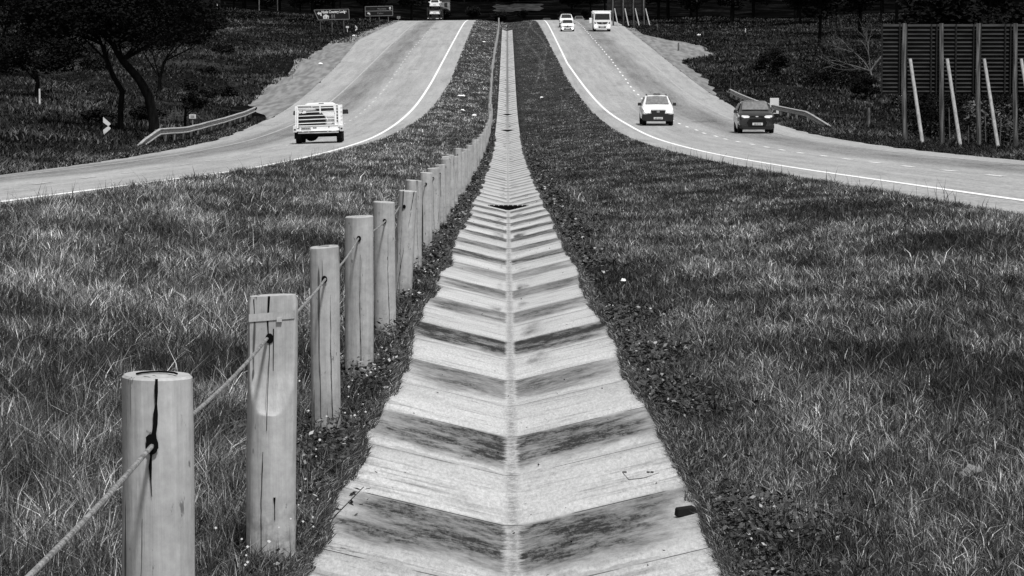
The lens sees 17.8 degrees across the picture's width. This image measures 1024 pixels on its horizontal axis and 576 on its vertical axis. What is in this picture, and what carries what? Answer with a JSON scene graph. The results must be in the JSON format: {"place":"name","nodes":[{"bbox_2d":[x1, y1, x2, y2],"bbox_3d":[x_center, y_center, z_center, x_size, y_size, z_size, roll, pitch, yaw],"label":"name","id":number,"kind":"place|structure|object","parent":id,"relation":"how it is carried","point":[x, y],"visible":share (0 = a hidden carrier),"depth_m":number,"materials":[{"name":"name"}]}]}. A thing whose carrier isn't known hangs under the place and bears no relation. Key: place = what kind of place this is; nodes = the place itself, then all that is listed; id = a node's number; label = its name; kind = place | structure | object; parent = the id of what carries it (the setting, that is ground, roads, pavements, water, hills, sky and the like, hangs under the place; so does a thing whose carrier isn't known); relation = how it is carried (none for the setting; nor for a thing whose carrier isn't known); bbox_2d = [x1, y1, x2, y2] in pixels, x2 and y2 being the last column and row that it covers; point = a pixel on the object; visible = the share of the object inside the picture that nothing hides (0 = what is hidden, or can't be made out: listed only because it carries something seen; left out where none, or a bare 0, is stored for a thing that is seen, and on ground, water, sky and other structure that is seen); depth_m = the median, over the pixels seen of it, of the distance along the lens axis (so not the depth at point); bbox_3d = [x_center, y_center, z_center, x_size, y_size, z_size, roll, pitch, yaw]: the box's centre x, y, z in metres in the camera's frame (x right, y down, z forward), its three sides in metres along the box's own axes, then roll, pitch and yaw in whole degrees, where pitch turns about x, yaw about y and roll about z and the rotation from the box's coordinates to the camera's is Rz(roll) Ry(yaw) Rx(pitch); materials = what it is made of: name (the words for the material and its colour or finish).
{"place":"outdoors","nodes":[
{"label":"outdoors","id":0,"kind":"place"},
{"bbox_2d":[0,20,476,204],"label":"road","id":1,"kind":"structure","parent":0,"point":[396,100],"depth_m":195.79,"materials":[{"name":"grey asphalt"}]},
{"bbox_2d":[2,21,419,176],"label":"lane marking","id":2,"kind":"object","parent":1,"relation":"on","point":[257,137],"visible":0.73,"depth_m":166.35,"materials":[{"name":"paint"}]},
{"bbox_2d":[35,28,430,183],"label":"lane marking","id":3,"kind":"object","parent":1,"relation":"on","point":[272,148],"visible":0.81,"depth_m":158.90,"materials":[{"name":"paint"}]},
{"bbox_2d":[1,20,467,201],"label":"lane marking","id":4,"kind":"object","parent":1,"relation":"on","point":[415,105],"visible":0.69,"depth_m":156.57,"materials":[{"name":"paint"}]},
{"bbox_2d":[293,102,347,143],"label":"dropside pickup","id":5,"kind":"object","parent":1,"relation":"on","point":[314,121],"visible":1,"depth_m":137.29,"materials":[{"name":"white paint"}]},
{"bbox_2d":[427,7,442,20],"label":"car transporter","id":6,"kind":"object","parent":1,"relation":"on","point":[434,17],"visible":0.65,"depth_m":531.58,"materials":[{"name":"black metal"}]},
{"bbox_2d":[0,0,1023,575],"bbox_3d":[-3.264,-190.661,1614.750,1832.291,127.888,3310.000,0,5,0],"label":"ground","id":7,"kind":"structure","parent":0,"point":[712,8],"depth_m":275.41,"materials":[{"name":"soil"}]},
{"bbox_2d":[0,0,25,75],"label":"acacia tree","id":8,"kind":"object","parent":7,"relation":"on","point":[3,3],"visible":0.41,"depth_m":243.84,"materials":[{"name":"black plant"}]},
{"bbox_2d":[0,30,100,97],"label":"acacia tree","id":9,"kind":"object","parent":7,"relation":"on","point":[16,57],"visible":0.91,"depth_m":204.09,"materials":[{"name":"black plant"}]},
{"bbox_2d":[7,0,146,130],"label":"acacia tree","id":10,"kind":"object","parent":7,"relation":"on","point":[45,19],"visible":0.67,"depth_m":161.97,"materials":[{"name":"black plant"}]},
{"bbox_2d":[77,57,113,70],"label":"bush","id":11,"kind":"object","parent":7,"relation":"on","point":[96,64],"visible":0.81,"depth_m":260.82,"materials":[{"name":"black plant"}]},
{"bbox_2d":[80,107,116,121],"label":"bush","id":12,"kind":"object","parent":7,"relation":"on","point":[96,114],"visible":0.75,"depth_m":171.52,"materials":[{"name":"black plant"}]},
{"bbox_2d":[103,117,110,134],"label":"chevron marker","id":13,"kind":"object","parent":7,"relation":"on","point":[106,126],"visible":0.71,"depth_m":151.86,"materials":[{"name":"white"}]},
{"bbox_2d":[61,0,234,133],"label":"acacia tree","id":14,"kind":"object","parent":7,"relation":"on","point":[111,23],"visible":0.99,"depth_m":160.77,"materials":[{"name":"black plant"}]},
{"bbox_2d":[129,104,169,120],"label":"bush","id":15,"kind":"object","parent":7,"relation":"on","point":[140,114],"visible":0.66,"depth_m":185.47,"materials":[{"name":"black plant"}]},
{"bbox_2d":[122,371,194,575],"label":"fence post","id":16,"kind":"object","parent":7,"relation":"on","point":[158,511],"visible":0.98,"depth_m":6.49,"materials":[{"name":"bare weathered wood"}]},
{"bbox_2d":[25,155,457,575],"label":"steel cable","id":17,"kind":"object","parent":16,"relation":"attached to","point":[53,552],"visible":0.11,"depth_m":5.95,"materials":[{"name":"grey metal"}]},
{"bbox_2d":[131,1,232,92],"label":"acacia tree","id":18,"kind":"object","parent":7,"relation":"on","point":[197,40],"visible":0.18,"depth_m":228.88,"materials":[{"name":"black plant"}]},
{"bbox_2d":[137,107,255,145],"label":"guard rail","id":19,"kind":"object","parent":7,"relation":"on","point":[165,132],"visible":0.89,"depth_m":156.68,"materials":[{"name":"metal"}]},
{"bbox_2d":[0,0,396,174],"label":"grass","id":20,"kind":"structure","parent":7,"relation":"on","point":[44,156],"depth_m":212.54,"materials":[{"name":"plant"}]},
{"bbox_2d":[178,79,225,126],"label":"acacia tree","id":21,"kind":"object","parent":7,"relation":"on","point":[195,101],"visible":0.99,"depth_m":167.62,"materials":[{"name":"black plant"}]},
{"bbox_2d":[197,65,221,75],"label":"bush","id":22,"kind":"object","parent":7,"relation":"on","point":[212,69],"visible":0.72,"depth_m":261.30,"materials":[{"name":"black plant"}]},
{"bbox_2d":[211,43,235,53],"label":"bush","id":23,"kind":"object","parent":7,"relation":"on","point":[221,48],"visible":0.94,"depth_m":308.66,"materials":[{"name":"black plant"}]},
{"bbox_2d":[217,86,238,96],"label":"bush","id":24,"kind":"object","parent":7,"relation":"on","point":[231,91],"visible":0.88,"depth_m":239.26,"materials":[{"name":"black plant"}]},
{"bbox_2d":[0,20,506,575],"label":"grass","id":25,"kind":"structure","parent":7,"relation":"on","point":[94,304],"depth_m":20.69,"materials":[{"name":"plant"}]},
{"bbox_2d":[253,0,276,9],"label":"forest tree","id":26,"kind":"object","parent":7,"relation":"on","point":[263,2],"visible":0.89,"depth_m":570.24,"materials":[{"name":"black plant"}]},
{"bbox_2d":[246,294,297,567],"bbox_3d":[-0.742,0.562,10.083,0.156,1.089,0.154,1,4,0],"label":"fence post","id":27,"kind":"object","parent":7,"relation":"on","point":[271,439],"visible":0.98,"depth_m":10.02,"materials":[{"name":"bare weathered wood"}]},
{"bbox_2d":[215,287,418,575],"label":"flower stems","id":28,"kind":"object","parent":7,"relation":"on","point":[316,477],"visible":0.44,"depth_m":10.50,"materials":[{"name":"grey plant"}]},
{"bbox_2d":[215,250,438,565],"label":"daisy flowers","id":29,"kind":"object","parent":28,"relation":"attached to","point":[247,546],"visible":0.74,"depth_m":12.51,"materials":[{"name":"grey plant"}]},
{"bbox_2d":[309,245,340,434],"bbox_3d":[-0.791,0.369,13.871,0.128,1.104,0.129,0,6,0],"label":"fence post","id":30,"kind":"object","parent":7,"relation":"on","point":[325,340],"visible":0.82,"depth_m":13.81,"materials":[{"name":"bare weathered wood"}]},
{"bbox_2d":[248,20,403,118],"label":"gravel shoulder","id":31,"kind":"object","parent":7,"relation":"on","point":[284,93],"visible":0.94,"depth_m":266.81},
{"bbox_2d":[314,9,349,31],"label":"lodge sign","id":32,"kind":"object","parent":7,"relation":"on","point":[333,14],"visible":1,"depth_m":398.53,"materials":[{"name":"black"}]},
{"bbox_2d":[328,407,350,443],"bbox_3d":[-0.738,0.586,13.594,0.157,0.197,0.118,0,5,0],"label":"seedling","id":33,"kind":"object","parent":7,"relation":"on","point":[348,434],"visible":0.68,"depth_m":13.59,"materials":[{"name":"grey plant"}]},
{"bbox_2d":[311,486,369,540],"bbox_3d":[-0.548,0.738,10.493,0.194,0.202,0.099,0,5,0],"label":"seedling","id":34,"kind":"object","parent":7,"relation":"on","point":[350,501],"visible":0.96,"depth_m":10.49,"materials":[{"name":"grey plant"}]},
{"bbox_2d":[206,138,495,575],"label":"weeds","id":35,"kind":"object","parent":7,"relation":"on","point":[445,230],"visible":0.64,"depth_m":17.31,"materials":[{"name":"black plant"}]},
{"bbox_2d":[345,215,373,378],"bbox_3d":[-0.815,0.178,17.468,0.156,1.134,0.153,0,5,0],"label":"fence post","id":36,"kind":"object","parent":7,"relation":"on","point":[359,301],"visible":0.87,"depth_m":17.40,"materials":[{"name":"bare weathered wood"}]},
{"bbox_2d":[359,0,387,19],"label":"forest tree","id":37,"kind":"object","parent":7,"relation":"on","point":[371,3],"visible":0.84,"depth_m":575.84,"materials":[{"name":"black plant"}]},
{"bbox_2d":[365,6,392,21],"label":"direction sign","id":38,"kind":"object","parent":7,"relation":"on","point":[379,11],"visible":1,"depth_m":458.29,"materials":[{"name":"black"}]},
{"bbox_2d":[373,201,395,337],"bbox_3d":[-0.812,0.011,20.867,0.140,1.133,0.140,0,5,0],"label":"fence post","id":39,"kind":"object","parent":7,"relation":"on","point":[384,278],"visible":0.84,"depth_m":20.80,"materials":[{"name":"bare weathered wood"}]},
{"bbox_2d":[395,190,416,300],"bbox_3d":[-0.827,-0.189,25.068,0.147,1.122,0.154,3,5,0],"label":"fence post","id":40,"kind":"object","parent":7,"relation":"on","point":[405,232],"visible":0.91,"depth_m":24.99,"materials":[{"name":"wood"}]},
{"bbox_2d":[406,180,421,269],"bbox_3d":[-0.899,-0.432,29.969,0.150,1.125,0.160,0,4,0],"label":"fence post","id":41,"kind":"object","parent":7,"relation":"on","point":[414,185],"visible":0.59,"depth_m":29.90,"materials":[{"name":"wood"}]},
{"bbox_2d":[397,0,430,20],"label":"forest tree","id":42,"kind":"object","parent":7,"relation":"on","point":[412,3],"visible":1,"depth_m":609.23,"materials":[{"name":"black plant"}]},
{"bbox_2d":[420,172,431,250],"bbox_3d":[-0.909,-0.656,34.463,0.138,1.133,0.138,0,4,0],"label":"fence post","id":43,"kind":"object","parent":7,"relation":"on","point":[426,178],"visible":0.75,"depth_m":34.40,"materials":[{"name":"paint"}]},
{"bbox_2d":[427,167,439,235],"bbox_3d":[-0.938,-0.878,39.056,0.152,1.125,0.150,0,5,0],"label":"fence post","id":44,"kind":"object","parent":7,"relation":"on","point":[435,172],"visible":0.59,"depth_m":38.99,"materials":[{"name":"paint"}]},
{"bbox_2d":[435,164,446,224],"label":"fence post","id":45,"kind":"object","parent":7,"relation":"on","point":[443,216],"visible":0.49,"depth_m":43.38,"materials":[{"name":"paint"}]},
{"bbox_2d":[439,0,449,13],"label":"house","id":46,"kind":"structure","parent":7,"relation":"on","point":[444,3],"depth_m":757.12,"materials":[{"name":"grey"}]},
{"bbox_2d":[440,156,450,216],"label":"fence post","id":47,"kind":"object","parent":7,"relation":"on","point":[446,160],"visible":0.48,"depth_m":47.47,"materials":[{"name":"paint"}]},
{"bbox_2d":[446,155,454,208],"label":"fence post","id":48,"kind":"object","parent":7,"relation":"on","point":[452,184],"visible":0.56,"depth_m":51.58,"materials":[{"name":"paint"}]},
{"bbox_2d":[454,156,457,204],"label":"fence post","id":49,"kind":"object","parent":7,"relation":"on","point":[456,179],"visible":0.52,"depth_m":55.58,"materials":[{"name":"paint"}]},
{"bbox_2d":[453,148,461,195],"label":"fence post","id":50,"kind":"object","parent":7,"relation":"on","point":[457,151],"visible":0.39,"depth_m":59.98,"materials":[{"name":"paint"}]},
{"bbox_2d":[462,152,464,192],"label":"fence post","id":51,"kind":"object","parent":7,"relation":"on","point":[463,171],"visible":0.41,"depth_m":63.98,"materials":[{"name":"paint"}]},
{"bbox_2d":[462,149,467,186],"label":"fence post","id":52,"kind":"object","parent":7,"relation":"on","point":[466,163],"visible":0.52,"depth_m":67.87,"materials":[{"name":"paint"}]},
{"bbox_2d":[466,145,471,181],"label":"fence post","id":53,"kind":"object","parent":7,"relation":"on","point":[468,147],"visible":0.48,"depth_m":75.66,"materials":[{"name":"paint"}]},
{"bbox_2d":[465,5,480,19],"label":"forest tree","id":54,"kind":"object","parent":7,"relation":"on","point":[474,11],"visible":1,"depth_m":669.17,"materials":[{"name":"black plant"}]},
{"bbox_2d":[471,143,476,171],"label":"fence post","id":55,"kind":"object","parent":7,"relation":"on","point":[474,154],"visible":0.59,"depth_m":87.36,"materials":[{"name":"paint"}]},
{"bbox_2d":[491,10,508,21],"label":"forest tree","id":56,"kind":"object","parent":7,"relation":"on","point":[503,16],"visible":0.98,"depth_m":642.47,"materials":[{"name":"black plant"}]},
{"bbox_2d":[296,30,726,575],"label":"drainage channel","id":57,"kind":"object","parent":7,"relation":"on","point":[497,385],"visible":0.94,"depth_m":14.76,"materials":[{"name":"concrete"}]},
{"bbox_2d":[488,204,527,209],"bbox_3d":[-0.068,-1.441,58.695,0.760,0.107,0.285,0,5,0],"label":"drain grate","id":58,"kind":"object","parent":57,"relation":"on","point":[508,207],"visible":0.99,"depth_m":58.58,"materials":[{"name":"black"}]},
{"bbox_2d":[367,193,664,575],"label":"leaf litter","id":59,"kind":"object","parent":57,"relation":"on","point":[521,422],"visible":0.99,"depth_m":15.46,"materials":[{"name":"grey plant"}]},
{"bbox_2d":[674,505,696,517],"bbox_3d":[0.606,0.779,11.404,0.074,0.030,0.049,-7,6,-11],"label":"rubber block","id":60,"kind":"object","parent":57,"relation":"on","point":[682,511],"depth_m":11.38,"materials":[{"name":"black"}]},
{"bbox_2d":[37,143,989,207],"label":"grass","id":61,"kind":"structure","parent":7,"relation":"on","point":[657,149],"depth_m":51.71,"materials":[{"name":"plant"}]},
{"bbox_2d":[607,0,649,25],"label":"billboard","id":62,"kind":"object","parent":7,"relation":"on","point":[626,8],"visible":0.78,"depth_m":430.48,"materials":[{"name":"black"}]},
{"bbox_2d":[519,135,758,575],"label":"grass","id":63,"kind":"structure","parent":7,"relation":"on","point":[722,558],"depth_m":13.90,"materials":[{"name":"grey plant"}]},
{"bbox_2d":[645,0,659,19],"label":"forest tree","id":64,"kind":"object","parent":7,"relation":"on","point":[658,7],"visible":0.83,"depth_m":462.60,"materials":[{"name":"black plant"}]},
{"bbox_2d":[627,28,715,94],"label":"gravel shoulder","id":65,"kind":"object","parent":7,"relation":"on","point":[669,51],"visible":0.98,"depth_m":326.64},
{"bbox_2d":[677,0,711,22],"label":"forest tree","id":66,"kind":"object","parent":7,"relation":"on","point":[693,5],"visible":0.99,"depth_m":445.41,"materials":[{"name":"black plant"}]},
{"bbox_2d":[716,0,744,21],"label":"forest tree","id":67,"kind":"object","parent":7,"relation":"on","point":[734,3],"visible":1,"depth_m":436.03,"materials":[{"name":"black plant"}]},
{"bbox_2d":[744,0,771,17],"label":"forest tree","id":68,"kind":"object","parent":7,"relation":"on","point":[754,5],"visible":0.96,"depth_m":478.85,"materials":[{"name":"black plant"}]},
{"bbox_2d":[507,20,1023,575],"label":"grass","id":69,"kind":"structure","parent":7,"relation":"on","point":[923,400],"depth_m":20.02,"materials":[{"name":"plant"}]},
{"bbox_2d":[521,140,1016,575],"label":"weeds","id":70,"kind":"object","parent":7,"relation":"on","point":[568,231],"visible":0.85,"depth_m":15.63,"materials":[{"name":"black plant"}]},
{"bbox_2d":[752,47,791,77],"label":"bush","id":71,"kind":"object","parent":7,"relation":"on","point":[775,63],"visible":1,"depth_m":261.33,"materials":[{"name":"black plant"}]},
{"bbox_2d":[770,98,778,113],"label":"sign","id":72,"kind":"object","parent":7,"relation":"on","point":[774,101],"visible":0.55,"depth_m":197.06,"materials":[{"name":"grey"}]},
{"bbox_2d":[729,89,830,126],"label":"guard rail","id":73,"kind":"object","parent":7,"relation":"on","point":[796,112],"visible":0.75,"depth_m":189.19,"materials":[{"name":"metal"}]},
{"bbox_2d":[782,0,811,23],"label":"forest tree","id":74,"kind":"object","parent":7,"relation":"on","point":[798,4],"visible":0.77,"depth_m":423.17,"materials":[{"name":"black plant"}]},
{"bbox_2d":[616,13,1023,159],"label":"grass","id":75,"kind":"structure","parent":7,"relation":"on","point":[881,134],"depth_m":267.42,"materials":[{"name":"grey plant"}]},
{"bbox_2d":[797,50,849,89],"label":"bush","id":76,"kind":"object","parent":7,"relation":"on","point":[820,74],"visible":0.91,"depth_m":244.58,"materials":[{"name":"black plant"}]},
{"bbox_2d":[802,0,844,44],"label":"forest tree","id":77,"kind":"object","parent":7,"relation":"on","point":[822,9],"visible":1,"depth_m":341.30,"materials":[{"name":"black plant"}]},
{"bbox_2d":[816,18,880,96],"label":"bare tree","id":78,"kind":"object","parent":7,"relation":"on","point":[869,69],"visible":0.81,"depth_m":227.57,"materials":[{"name":"grey plant"}]},
{"bbox_2d":[824,42,880,87],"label":"bush","id":79,"kind":"object","parent":7,"relation":"on","point":[852,74],"visible":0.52,"depth_m":249.28,"materials":[{"name":"black plant"}]},
{"bbox_2d":[830,0,882,32],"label":"forest tree","id":80,"kind":"object","parent":7,"relation":"on","point":[860,5],"visible":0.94,"depth_m":373.57,"materials":[{"name":"black plant"}]},
{"bbox_2d":[845,74,880,96],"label":"bush","id":81,"kind":"object","parent":7,"relation":"on","point":[860,85],"visible":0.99,"depth_m":225.32,"materials":[{"name":"black plant"}]},
{"bbox_2d":[890,94,971,138],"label":"bush","id":82,"kind":"object","parent":7,"relation":"on","point":[925,102],"visible":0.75,"depth_m":149.75,"materials":[{"name":"black plant"}]},
{"bbox_2d":[896,94,973,134],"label":"bush","id":83,"kind":"object","parent":7,"relation":"on","point":[946,99],"visible":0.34,"depth_m":159.39,"materials":[{"name":"black plant"}]},
{"bbox_2d":[891,0,992,103],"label":"forest tree","id":84,"kind":"object","parent":7,"relation":"on","point":[950,11],"visible":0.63,"depth_m":211.65,"materials":[{"name":"black plant"}]},
{"bbox_2d":[881,23,1023,146],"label":"billboard","id":85,"kind":"object","parent":7,"relation":"on","point":[942,59],"visible":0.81,"depth_m":135.75,"materials":[{"name":"black metal"}]},
{"bbox_2d":[961,464,983,475],"bbox_3d":[1.716,0.677,12.201,0.094,0.043,0.078,0,5,0],"label":"stone","id":86,"kind":"object","parent":7,"relation":"on","point":[973,466],"visible":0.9,"depth_m":12.18,"materials":[{"name":"grey"}]},
{"bbox_2d":[937,94,1012,139],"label":"bush","id":87,"kind":"object","parent":7,"relation":"on","point":[983,96],"visible":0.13,"depth_m":181.09,"materials":[{"name":"black plant"}]},
{"bbox_2d":[964,0,1003,23],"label":"forest tree","id":88,"kind":"object","parent":7,"relation":"on","point":[982,6],"visible":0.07,"depth_m":264.25,"materials":[{"name":"black plant"}]},
{"bbox_2d":[959,98,1022,143],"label":"bush","id":89,"kind":"object","parent":7,"relation":"on","point":[1006,119],"visible":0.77,"depth_m":141.29,"materials":[{"name":"black plant"}]},
{"bbox_2d":[976,0,1013,16],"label":"forest tree","id":90,"kind":"object","parent":7,"relation":"on","point":[1008,4],"visible":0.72,"depth_m":310.45,"materials":[{"name":"black plant"}]},
{"bbox_2d":[974,94,1023,142],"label":"bush","id":91,"kind":"object","parent":7,"relation":"on","point":[1010,108],"visible":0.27,"depth_m":151.79,"materials":[{"name":"black plant"}]},
{"bbox_2d":[985,18,1023,120],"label":"forest tree","id":92,"kind":"object","parent":7,"relation":"on","point":[1002,21],"visible":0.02,"depth_m":202.68,"materials":[{"name":"black plant"}]},
{"bbox_2d":[990,2,1023,23],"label":"forest tree","id":93,"kind":"object","parent":7,"relation":"on","point":[1016,14],"visible":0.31,"depth_m":210.44,"materials":[{"name":"black plant"}]},
{"bbox_2d":[1001,109,1023,145],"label":"bush","id":94,"kind":"object","parent":7,"relation":"on","point":[1019,126],"visible":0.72,"depth_m":140.57,"materials":[{"name":"black plant"}]},
{"bbox_2d":[493,4,543,11],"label":"dry field","id":95,"kind":"structure","parent":0,"point":[520,7],"depth_m":851.16,"materials":[{"name":"plant"}]},
{"bbox_2d":[535,20,1023,213],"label":"road","id":96,"kind":"structure","parent":0,"point":[599,74],"depth_m":144.57,"materials":[{"name":"grey asphalt"}]},
{"bbox_2d":[558,13,574,26],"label":"double cab","id":97,"kind":"object","parent":96,"relation":"on","point":[565,17],"visible":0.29,"depth_m":421.07,"materials":[{"name":"white paint"}]},
{"bbox_2d":[560,20,574,30],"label":"hatchback","id":98,"kind":"object","parent":96,"relation":"on","point":[567,25],"visible":1,"depth_m":401.43,"materials":[{"name":"white paint"}]},
{"bbox_2d":[589,11,610,30],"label":"box truck","id":99,"kind":"object","parent":96,"relation":"on","point":[599,19],"visible":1,"depth_m":400.66,"materials":[{"name":"white paint"}]},
{"bbox_2d":[638,94,675,124],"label":"hatchback","id":100,"kind":"object","parent":96,"relation":"on","point":[656,107],"visible":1,"depth_m":176.60,"materials":[{"name":"white paint"}]},
{"bbox_2d":[733,98,775,132],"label":"compact suv","id":101,"kind":"object","parent":96,"relation":"on","point":[753,115],"visible":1,"depth_m":159.14,"materials":[{"name":"black paint"}]},
{"bbox_2d":[544,20,1023,200],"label":"lane marking","id":102,"kind":"object","parent":96,"relation":"on","point":[591,95],"visible":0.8,"depth_m":92.71,"materials":[{"name":"paint"}]},
{"bbox_2d":[583,27,998,175],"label":"lane marking","id":103,"kind":"object","parent":96,"relation":"on","point":[754,144],"visible":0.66,"depth_m":130.77,"materials":[{"name":"paint"}]},
{"bbox_2d":[611,27,1023,164],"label":"lane marking","id":104,"kind":"object","parent":96,"relation":"on","point":[774,132],"visible":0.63,"depth_m":201.42,"materials":[{"name":"paint"}]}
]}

